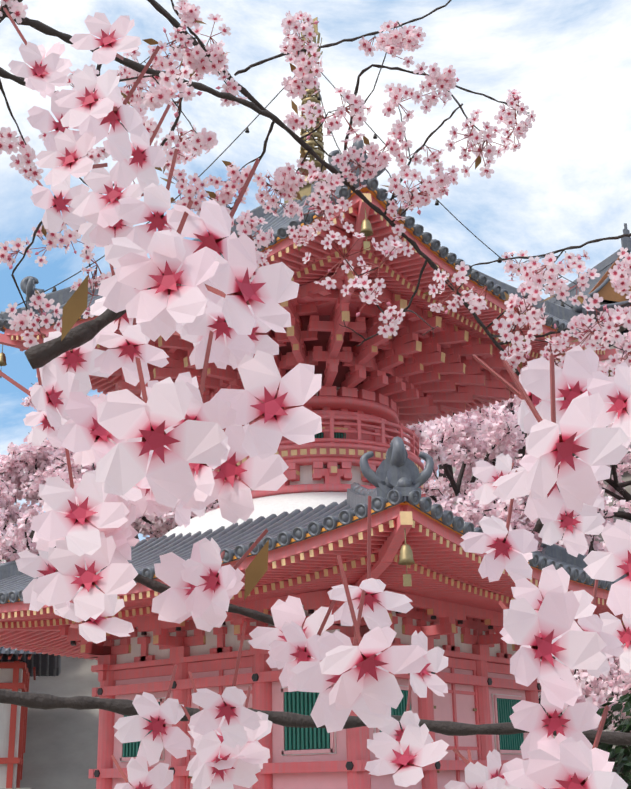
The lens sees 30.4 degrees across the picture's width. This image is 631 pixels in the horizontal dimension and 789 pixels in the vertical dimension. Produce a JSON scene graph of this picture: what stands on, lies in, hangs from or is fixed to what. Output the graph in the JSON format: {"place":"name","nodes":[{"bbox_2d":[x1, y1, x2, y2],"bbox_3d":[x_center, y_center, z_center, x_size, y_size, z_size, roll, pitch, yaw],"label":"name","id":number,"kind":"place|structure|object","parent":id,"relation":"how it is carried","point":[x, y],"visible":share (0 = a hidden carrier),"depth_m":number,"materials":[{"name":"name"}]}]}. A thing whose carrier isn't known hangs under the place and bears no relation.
{"place":"outdoors","nodes":[
{"label":"outdoors","id":0,"kind":"place"},
{"bbox_2d":[0,0,630,541],"label":"sky","id":1,"kind":"structure","parent":0,"point":[568,182],"materials":[{"name":"blue"}]},
{"bbox_2d":[1,462,630,788],"bbox_3d":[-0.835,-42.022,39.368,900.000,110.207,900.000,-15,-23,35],"label":"ground","id":2,"kind":"structure","parent":0,"point":[61,748],"depth_m":45.63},
{"bbox_2d":[0,653,35,788],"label":"hall","id":3,"kind":"structure","parent":2,"relation":"on","point":[14,675],"depth_m":40.40,"materials":[{"name":"paint"}]},
{"bbox_2d":[0,646,60,676],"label":"hall roof","id":4,"kind":"structure","parent":3,"relation":"on","point":[46,665],"depth_m":46.61,"materials":[{"name":"tile"}]},
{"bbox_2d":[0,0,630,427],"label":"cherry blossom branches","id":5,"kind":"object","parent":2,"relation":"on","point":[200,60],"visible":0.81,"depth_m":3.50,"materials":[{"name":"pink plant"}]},
{"bbox_2d":[0,8,630,788],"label":"cherry blossoms","id":6,"kind":"object","parent":5,"relation":"attached to","point":[166,446],"visible":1,"depth_m":0.45,"materials":[{"name":"pink plant"}]},
{"bbox_2d":[0,330,630,788],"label":"background cherry trees","id":7,"kind":"object","parent":2,"relation":"on","point":[460,442],"visible":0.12,"depth_m":51.95,"materials":[{"name":"pink plant"}]},
{"bbox_2d":[452,256,630,474],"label":"temple building","id":8,"kind":"structure","parent":2,"relation":"on","point":[607,292],"depth_m":75.96,"materials":[{"name":"paint"}]},
{"bbox_2d":[547,223,630,334],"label":"hall roof","id":9,"kind":"structure","parent":8,"relation":"on","point":[603,266],"depth_m":78.09,"materials":[{"name":"grey tile"}]},
{"bbox_2d":[591,688,630,788],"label":"evergreen shrubs","id":10,"kind":"object","parent":2,"relation":"on","point":[625,762],"visible":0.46,"depth_m":29.12,"materials":[{"name":"green plant"}]},
{"bbox_3d":[0.236,9.517,22.119,14.200,1.490,14.200,-15,-23,35],"label":"stone base","id":11,"kind":"object","parent":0,"visible":0},
{"bbox_2d":[60,585,540,788],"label":"pagoda","id":12,"kind":"object","parent":11,"relation":"on","point":[151,651],"visible":0.46,"depth_m":21.24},
{"bbox_2d":[0,501,626,659],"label":"roof eaves","id":13,"kind":"object","parent":12,"relation":"attached to","point":[416,551],"visible":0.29,"depth_m":17.68,"materials":[{"name":"pink paint"}]},
{"bbox_2d":[0,436,626,603],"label":"roof tiles","id":14,"kind":"object","parent":13,"relation":"on","point":[396,478],"visible":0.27,"depth_m":18.67,"materials":[{"name":"grey tile"}]},
{"bbox_2d":[165,396,474,536],"bbox_3d":[0.081,2.083,24.607,7.240,3.170,7.240,-15,-23,35],"label":"pagoda drum","id":15,"kind":"object","parent":14,"relation":"on","point":[324,468],"visible":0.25,"depth_m":22.76,"materials":[{"name":"red wood"}]},
{"bbox_2d":[82,264,526,423],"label":"roof brackets","id":16,"kind":"object","parent":15,"relation":"on","point":[408,373],"visible":0.48,"depth_m":23.52,"materials":[{"name":"red wood"}]},
{"bbox_2d":[0,186,616,431],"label":"roof eaves","id":17,"kind":"object","parent":16,"relation":"on","point":[400,274],"visible":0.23,"depth_m":21.09,"materials":[{"name":"pink paint"}]},
{"bbox_2d":[0,140,615,346],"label":"roof tiles","id":18,"kind":"object","parent":17,"relation":"on","point":[559,316],"visible":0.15,"depth_m":24.21,"materials":[{"name":"grey tile"}]},
{"bbox_2d":[17,17,596,321],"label":"pagoda spire","id":19,"kind":"structure","parent":18,"relation":"on","point":[319,151],"depth_m":27.14,"materials":[{"name":"brown metal"}]}
]}

